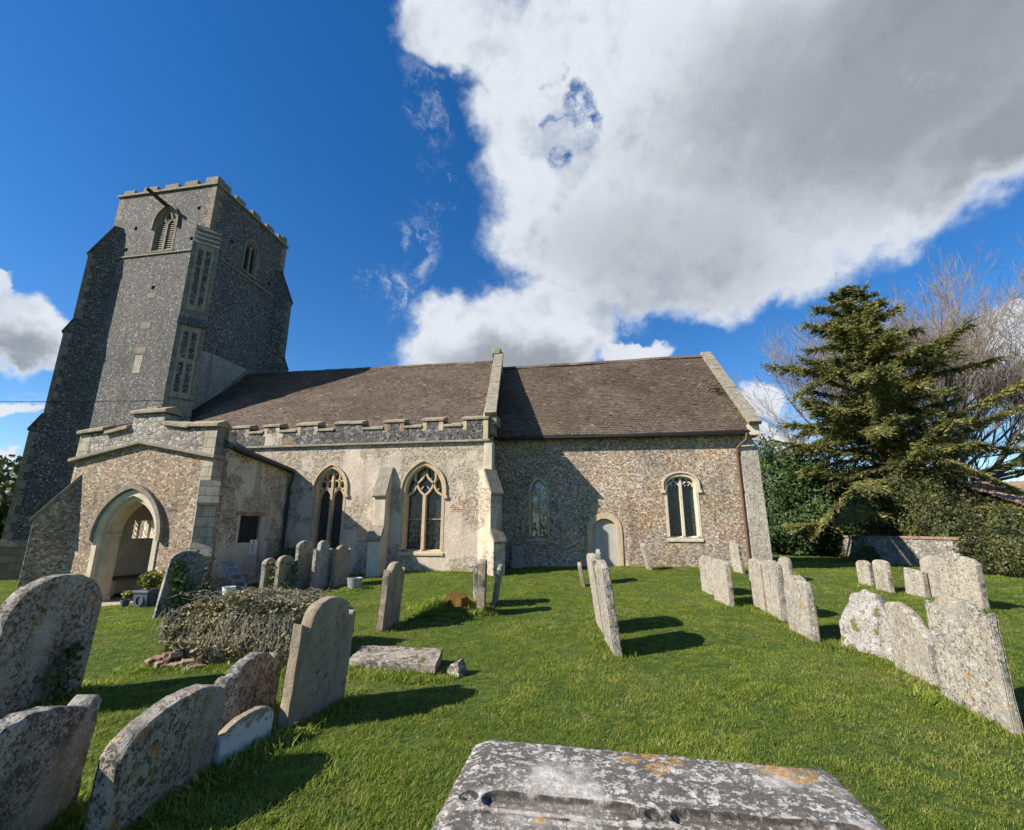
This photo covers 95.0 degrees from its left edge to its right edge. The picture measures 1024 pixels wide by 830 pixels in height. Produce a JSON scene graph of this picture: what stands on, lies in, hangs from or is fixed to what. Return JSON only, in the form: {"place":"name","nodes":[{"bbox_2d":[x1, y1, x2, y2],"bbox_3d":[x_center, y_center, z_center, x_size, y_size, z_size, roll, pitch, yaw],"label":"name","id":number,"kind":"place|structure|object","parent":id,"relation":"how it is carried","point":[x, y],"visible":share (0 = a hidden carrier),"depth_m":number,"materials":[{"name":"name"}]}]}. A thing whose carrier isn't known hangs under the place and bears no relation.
{"place":"outdoors","nodes":[
{"label":"outdoors","id":0,"kind":"place"},
{"bbox_2d":[0,551,1023,829],"bbox_3d":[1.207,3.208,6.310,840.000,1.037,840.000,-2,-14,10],"label":"ground","id":1,"kind":"structure","parent":0,"point":[764,711],"depth_m":4.48,"materials":[{"name":"green plant"}]},
{"bbox_2d":[0,454,21,539],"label":"tree","id":2,"kind":"object","parent":1,"relation":"on","point":[7,483],"visible":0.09,"depth_m":49.11,"materials":[{"name":"green plant"}]},
{"bbox_2d":[0,694,101,829],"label":"gravestone","id":3,"kind":"object","parent":1,"relation":"on","point":[44,750],"visible":0.98,"depth_m":2.54,"materials":[{"name":"grey stone"}]},
{"bbox_2d":[0,574,101,717],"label":"gravestone","id":4,"kind":"object","parent":1,"relation":"on","point":[45,621],"visible":0.75,"depth_m":4.47,"materials":[{"name":"grey stone"}]},
{"bbox_2d":[45,640,84,702],"bbox_3d":[-4.398,2.531,4.606,0.141,0.560,0.353,-2,-14,10],"label":"ivy","id":5,"kind":"object","parent":4,"relation":"attached to","point":[61,676],"visible":1,"depth_m":4.59,"materials":[{"name":"green plant"}]},
{"bbox_2d":[120,599,130,607],"bbox_3d":[-9.352,4.560,11.337,0.210,0.185,0.210,-2,-14,10],"label":"flower pot","id":6,"kind":"object","parent":1,"relation":"on","point":[124,603],"visible":0.84,"depth_m":11.28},
{"bbox_2d":[121,590,131,599],"bbox_3d":[-9.348,4.398,11.383,0.258,0.304,0.240,-2,-14,10],"label":"potted shrub","id":7,"kind":"object","parent":6,"relation":"in","point":[125,595],"visible":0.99,"depth_m":11.36,"materials":[{"name":"green plant"}]},
{"bbox_2d":[132,588,159,607],"bbox_3d":[-8.802,4.432,11.321,0.456,0.412,0.456,-2,-14,10],"label":"planter","id":8,"kind":"object","parent":1,"relation":"on","point":[144,597],"visible":0.84,"depth_m":11.16,"materials":[{"name":"stone"}]},
{"bbox_2d":[136,569,163,589],"bbox_3d":[-8.804,4.047,11.419,0.524,0.548,0.522,-2,-14,10],"label":"potted shrub","id":9,"kind":"object","parent":8,"relation":"in","point":[149,580],"visible":0.98,"depth_m":11.34,"materials":[{"name":"green plant"}]},
{"bbox_2d":[144,569,164,588],"bbox_3d":[-9.204,4.469,12.229,0.633,0.867,0.648,-2,-14,10],"label":"shrub","id":10,"kind":"object","parent":8,"relation":"in","point":[159,585],"visible":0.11,"depth_m":12.20,"materials":[{"name":"green plant"}]},
{"bbox_2d":[83,684,225,829],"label":"gravestone","id":11,"kind":"object","parent":1,"relation":"on","point":[163,747],"visible":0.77,"depth_m":2.70,"materials":[{"name":"grey stone"}]},
{"bbox_2d":[152,551,205,618],"bbox_3d":[-6.766,3.582,9.557,0.140,1.571,0.669,-14,-26,36],"label":"gravestone","id":12,"kind":"object","parent":1,"relation":"on","point":[196,562],"visible":0.41,"depth_m":9.59,"materials":[{"name":"grey stone"}]},
{"bbox_2d":[162,558,199,617],"bbox_3d":[-6.557,3.484,9.490,0.524,1.172,0.750,-6,-15,24],"label":"ivy","id":13,"kind":"object","parent":12,"relation":"attached to","point":[180,582],"visible":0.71,"depth_m":9.32,"materials":[{"name":"green plant"}]},
{"bbox_2d":[222,586,235,594],"bbox_3d":[-7.258,4.556,12.005,0.331,0.315,0.324,-2,-14,10],"label":"bucket","id":14,"kind":"object","parent":1,"relation":"on","point":[225,590],"visible":0.46,"depth_m":11.92,"materials":[{"name":"white plastic"}]},
{"bbox_2d":[221,560,249,590],"bbox_3d":[-7.503,4.413,12.767,0.828,0.877,0.264,5,-15,-20],"label":"stepladder","id":15,"kind":"object","parent":1,"relation":"on","point":[237,572],"visible":0.81,"depth_m":12.72,"materials":[{"name":"metal"}]},
{"bbox_2d":[212,706,273,766],"bbox_3d":[-1.990,2.506,3.454,0.080,0.580,0.508,0,-10,14],"label":"gravestone","id":16,"kind":"object","parent":1,"relation":"on","point":[237,733],"visible":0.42,"depth_m":3.43,"materials":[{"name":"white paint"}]},
{"bbox_2d":[213,652,282,730],"bbox_3d":[-2.305,2.511,4.029,0.120,0.860,0.858,4,-11,6],"label":"gravestone","id":17,"kind":"object","parent":1,"relation":"on","point":[250,680],"visible":0.4,"depth_m":4.03,"materials":[{"name":"grey stone"}]},
{"bbox_2d":[144,584,353,671],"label":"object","id":18,"kind":"object","parent":1,"relation":"on","point":[235,626],"visible":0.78,"depth_m":5.83,"materials":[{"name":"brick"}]},
{"bbox_2d":[259,558,274,588],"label":"gravestone","id":19,"kind":"object","parent":1,"relation":"on","point":[265,575],"visible":0.46,"depth_m":11.76,"materials":[{"name":"grey stone"}]},
{"bbox_2d":[255,559,305,589],"bbox_3d":[-5.887,4.166,12.008,0.957,0.916,1.178,-2,-14,10],"label":"ivy","id":20,"kind":"object","parent":1,"relation":"on","point":[287,572],"visible":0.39,"depth_m":11.90,"materials":[{"name":"green plant"}]},
{"bbox_2d":[273,555,293,589],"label":"gravestone","id":21,"kind":"object","parent":1,"relation":"on","point":[281,568],"visible":0.62,"depth_m":11.80,"materials":[{"name":"grey stone"}]},
{"bbox_2d":[274,546,295,577],"bbox_3d":[-6.714,4.599,14.307,1.140,1.172,1.159,-2,-14,10],"label":"shrub","id":22,"kind":"object","parent":1,"relation":"on","point":[291,551],"visible":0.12,"depth_m":14.21,"materials":[{"name":"green plant"}]},
{"bbox_2d":[292,540,313,590],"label":"gravestone","id":23,"kind":"object","parent":1,"relation":"on","point":[304,551],"visible":0.72,"depth_m":12.45,"materials":[{"name":"grey stone"}]},
{"bbox_2d":[276,596,355,731],"bbox_3d":[-1.753,2.337,4.256,0.120,1.300,0.789,0,-13,15],"label":"gravestone","id":24,"kind":"object","parent":1,"relation":"on","point":[315,675],"visible":0.74,"depth_m":4.17,"materials":[{"name":"grey stone"}]},
{"bbox_2d":[309,540,332,590],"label":"gravestone","id":25,"kind":"object","parent":1,"relation":"on","point":[321,565],"visible":0.79,"depth_m":12.50,"materials":[{"name":"grey stone"}]},
{"bbox_2d":[330,545,350,587],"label":"gravestone","id":26,"kind":"object","parent":1,"relation":"on","point":[340,565],"visible":0.76,"depth_m":12.95,"materials":[{"name":"grey stone"}]},
{"bbox_2d":[347,577,362,588],"bbox_3d":[-4.074,4.381,12.142,0.400,0.325,0.400,-2,-14,10],"label":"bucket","id":27,"kind":"object","parent":1,"relation":"on","point":[353,582],"visible":0.79,"depth_m":12.01,"materials":[{"name":"silver metal"}]},
{"bbox_2d":[0,176,772,606],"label":"church","id":28,"kind":"structure","parent":1,"relation":"on","point":[234,442],"depth_m":17.01,"materials":[{"name":"stone"}]},
{"bbox_2d":[0,400,162,401],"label":"overhead cable","id":29,"kind":"object","parent":28,"relation":"attached to","point":[69,401],"visible":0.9,"depth_m":20.15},
{"bbox_2d":[186,547,217,597],"bbox_3d":[-8.193,4.106,12.216,1.077,1.296,1.037,-2,-14,10],"label":"ivy","id":30,"kind":"object","parent":28,"relation":"attached to","point":[206,583],"visible":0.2,"depth_m":12.26,"materials":[{"name":"green plant"}]},
{"bbox_2d":[248,540,256,553],"bbox_3d":[-8.228,4.190,14.906,0.013,0.440,0.320,-2,-14,10],"label":"notice","id":31,"kind":"object","parent":28,"relation":"attached to","point":[252,546],"visible":1,"depth_m":14.89,"materials":[{"name":"paper"}]},
{"bbox_2d":[309,463,348,553],"bbox_3d":[-6.331,3.242,16.371,1.432,3.090,0.390,-2,-14,10],"label":"window","id":32,"kind":"structure","parent":28,"relation":"in","point":[329,492],"depth_m":16.46,"materials":[{"name":"stone"}]},
{"bbox_2d":[398,460,447,555],"bbox_3d":[-2.963,3.087,15.800,1.712,3.132,0.390,-2,-14,10],"label":"window","id":33,"kind":"structure","parent":28,"relation":"in","point":[423,493],"depth_m":15.87,"materials":[{"name":"stone"}]},
{"bbox_2d":[528,477,549,540],"bbox_3d":[0.992,3.429,17.178,0.770,2.305,0.305,-2,-14,10],"label":"window","id":34,"kind":"structure","parent":28,"relation":"in","point":[538,489],"depth_m":17.24,"materials":[{"name":"glass"}]},
{"bbox_2d":[587,513,623,566],"bbox_3d":[3.279,4.677,16.486,1.200,2.420,0.330,-2,-14,10],"label":"blocked doorway","id":35,"kind":"structure","parent":28,"relation":"in","point":[604,530],"depth_m":16.50,"materials":[{"name":"stone"}]},
{"bbox_2d":[661,471,703,541],"bbox_3d":[5.917,3.171,16.349,1.352,2.390,0.350,-2,-14,10],"label":"window","id":36,"kind":"structure","parent":28,"relation":"in","point":[680,490],"depth_m":16.41,"materials":[{"name":"stone"}]},
{"bbox_2d":[376,561,404,631],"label":"gravestone","id":37,"kind":"object","parent":1,"relation":"on","point":[389,608],"visible":0.67,"depth_m":7.64,"materials":[{"name":"grey stone"}]},
{"bbox_2d":[349,645,442,672],"bbox_3d":[-1.423,2.929,5.660,1.370,0.189,0.545,-4,-15,18],"label":"fallen slab","id":38,"kind":"object","parent":1,"relation":"on","point":[428,660],"depth_m":5.53,"materials":[{"name":"grey stone"}]},
{"bbox_2d":[446,658,467,677],"bbox_3d":[-0.635,2.880,5.330,0.224,0.222,0.234,-7,-15,25],"label":"stone fragment","id":39,"kind":"object","parent":1,"relation":"on","point":[459,666],"visible":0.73,"depth_m":5.28,"materials":[{"name":"grey stone"}]},
{"bbox_2d":[444,591,470,611],"bbox_3d":[-1.000,3.441,8.514,0.501,0.422,0.493,-5,-15,21],"label":"mossy stone","id":40,"kind":"object","parent":1,"relation":"on","point":[461,600],"visible":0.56,"depth_m":8.41,"materials":[{"name":"orange stone"}]},
{"bbox_2d":[472,561,477,600],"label":"gravestone","id":41,"kind":"object","parent":1,"relation":"on","point":[475,573],"visible":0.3,"depth_m":9.24,"materials":[{"name":"grey stone"}]},
{"bbox_2d":[476,559,486,612],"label":"gravestone","id":42,"kind":"object","parent":1,"relation":"on","point":[481,583],"visible":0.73,"depth_m":8.54,"materials":[{"name":"grey stone"}]},
{"bbox_2d":[491,564,502,604],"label":"gravestone","id":43,"kind":"object","parent":1,"relation":"on","point":[497,584],"visible":0.66,"depth_m":9.68,"materials":[{"name":"grey stone"}]},
{"bbox_2d":[511,546,523,568],"bbox_3d":[0.190,5.096,16.606,0.420,0.850,0.322,-2,-14,10],"label":"leaning slab","id":44,"kind":"object","parent":1,"relation":"on","point":[517,557],"depth_m":16.59,"materials":[{"name":"grey stone"}]},
{"bbox_2d":[577,562,585,587],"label":"gravestone","id":45,"kind":"object","parent":1,"relation":"on","point":[581,574],"visible":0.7,"depth_m":12.06,"materials":[{"name":"grey stone"}]},
{"bbox_2d":[586,553,603,634],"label":"gravestone","id":46,"kind":"object","parent":1,"relation":"on","point":[592,558],"visible":0.48,"depth_m":7.46,"materials":[{"name":"grey stone"}]},
{"bbox_2d":[595,549,600,559],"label":"gravestone","id":47,"kind":"object","parent":1,"relation":"on","point":[598,553],"visible":0.18,"depth_m":12.50,"materials":[{"name":"grey stone"}]},
{"bbox_2d":[594,559,622,657],"bbox_3d":[1.333,2.765,6.473,0.111,1.480,0.769,-6,-14,0],"label":"gravestone","id":48,"kind":"object","parent":1,"relation":"on","point":[608,608],"visible":0.83,"depth_m":6.23,"materials":[{"name":"grey stone"}]},
{"bbox_2d":[640,543,651,570],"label":"gravestone","id":49,"kind":"object","parent":1,"relation":"on","point":[645,556],"visible":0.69,"depth_m":15.01,"materials":[{"name":"grey stone"}]},
{"bbox_2d":[431,739,885,829],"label":"ledger tomb","id":50,"kind":"object","parent":1,"relation":"on","point":[504,785],"visible":1,"depth_m":2.02,"materials":[{"name":"grey stone"}]},
{"bbox_2d":[699,555,713,594],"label":"gravestone","id":51,"kind":"object","parent":1,"relation":"on","point":[705,573],"visible":0.56,"depth_m":10.88,"materials":[{"name":"grey stone"}]},
{"bbox_2d":[711,559,734,606],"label":"gravestone","id":52,"kind":"object","parent":1,"relation":"on","point":[722,581],"visible":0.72,"depth_m":9.56,"materials":[{"name":"grey stone"}]},
{"bbox_2d":[729,543,744,573],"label":"gravestone","id":53,"kind":"object","parent":1,"relation":"on","point":[736,557],"visible":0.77,"depth_m":14.04,"materials":[{"name":"grey stone"}]},
{"bbox_2d":[748,558,766,611],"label":"gravestone","id":54,"kind":"object","parent":1,"relation":"on","point":[756,582],"visible":0.66,"depth_m":9.13,"materials":[{"name":"grey stone"}]},
{"bbox_2d":[762,560,787,620],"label":"gravestone","id":55,"kind":"object","parent":1,"relation":"on","point":[773,579],"visible":0.73,"depth_m":8.27,"materials":[{"name":"grey stone"}]},
{"bbox_2d":[778,556,792,578],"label":"gravestone","id":56,"kind":"object","parent":1,"relation":"on","point":[785,563],"visible":0.41,"depth_m":12.35,"materials":[{"name":"grey stone"}]},
{"bbox_2d":[784,575,820,642],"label":"gravestone","id":57,"kind":"object","parent":1,"relation":"on","point":[801,606],"visible":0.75,"depth_m":6.95,"materials":[{"name":"grey stone"}]},
{"bbox_2d":[753,433,906,556],"bbox_3d":[18.166,4.805,27.069,10.871,8.360,6.425,-2,-14,10],"label":"yew","id":58,"kind":"object","parent":1,"relation":"on","point":[788,498],"visible":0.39,"depth_m":25.65,"materials":[{"name":"green plant"}]},
{"bbox_2d":[856,560,874,586],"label":"gravestone","id":59,"kind":"object","parent":1,"relation":"on","point":[865,572],"visible":0.66,"depth_m":11.60,"materials":[{"name":"grey stone"}]},
{"bbox_2d":[839,589,893,661],"bbox_3d":[4.667,2.847,6.077,0.146,1.106,0.863,15,-20,-9],"label":"gravestone","id":60,"kind":"object","parent":1,"relation":"on","point":[863,625],"visible":0.49,"depth_m":6.13,"materials":[{"name":"grey stone"}]},
{"bbox_2d":[731,234,1023,481],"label":"bare tree","id":61,"kind":"object","parent":1,"relation":"on","point":[996,384],"visible":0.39,"depth_m":29.73,"materials":[{"name":"brown plant"}]},
{"bbox_2d":[872,560,894,593],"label":"gravestone","id":62,"kind":"object","parent":1,"relation":"on","point":[882,575],"visible":0.62,"depth_m":10.87,"materials":[{"name":"grey stone"}]},
{"bbox_2d":[758,280,1023,561],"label":"conifer","id":63,"kind":"object","parent":1,"relation":"on","point":[871,370],"visible":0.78,"depth_m":23.58,"materials":[{"name":"green plant"}]},
{"bbox_2d":[883,602,940,686],"bbox_3d":[4.460,2.662,5.188,0.120,1.078,0.739,-4,-14,11],"label":"gravestone","id":64,"kind":"object","parent":1,"relation":"on","point":[912,643],"visible":0.63,"depth_m":5.18,"materials":[{"name":"grey stone"}]},
{"bbox_2d":[904,567,930,597],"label":"gravestone","id":65,"kind":"object","parent":1,"relation":"on","point":[916,582],"visible":0.6,"depth_m":10.31,"materials":[{"name":"grey stone"}]},
{"bbox_2d":[833,535,1023,576],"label":"boundary wall","id":66,"kind":"structure","parent":1,"relation":"on","point":[892,549],"depth_m":18.66,"materials":[{"name":"grey stone"}]},
{"bbox_2d":[842,449,1023,560],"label":"hedge","id":67,"kind":"object","parent":1,"relation":"on","point":[932,510],"visible":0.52,"depth_m":19.82,"materials":[{"name":"green plant"}]},
{"bbox_2d":[919,555,948,598],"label":"gravestone","id":68,"kind":"object","parent":1,"relation":"on","point":[932,566],"visible":0.55,"depth_m":9.96,"materials":[{"name":"grey stone"}]},
{"bbox_2d":[943,556,989,609],"bbox_3d":[8.960,3.438,9.255,0.130,1.261,0.729,2,-14,2],"label":"gravestone","id":69,"kind":"object","parent":1,"relation":"on","point":[964,576],"visible":0.75,"depth_m":9.20,"materials":[{"name":"grey stone"}]},
{"bbox_2d":[924,597,1023,736],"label":"gravestone","id":70,"kind":"object","parent":1,"relation":"on","point":[971,662],"visible":0.8,"depth_m":4.10,"materials":[{"name":"grey stone"}]},
{"bbox_2d":[950,480,1023,523],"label":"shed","id":71,"kind":"structure","parent":1,"relation":"on","point":[987,489],"depth_m":20.29,"materials":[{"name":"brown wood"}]},
{"bbox_2d":[953,525,1023,577],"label":"ivy bush","id":72,"kind":"object","parent":1,"relation":"on","point":[998,555],"visible":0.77,"depth_m":13.93,"materials":[{"name":"green plant"}]},
{"bbox_2d":[1003,434,1023,477],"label":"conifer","id":73,"kind":"object","parent":1,"relation":"on","point":[1020,439],"visible":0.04,"depth_m":22.25,"materials":[{"name":"green plant"}]},
{"bbox_2d":[0,0,1023,481],"label":"sky","id":74,"kind":"structure","parent":0,"point":[539,182],"materials":[{"name":"blue"}]}
]}

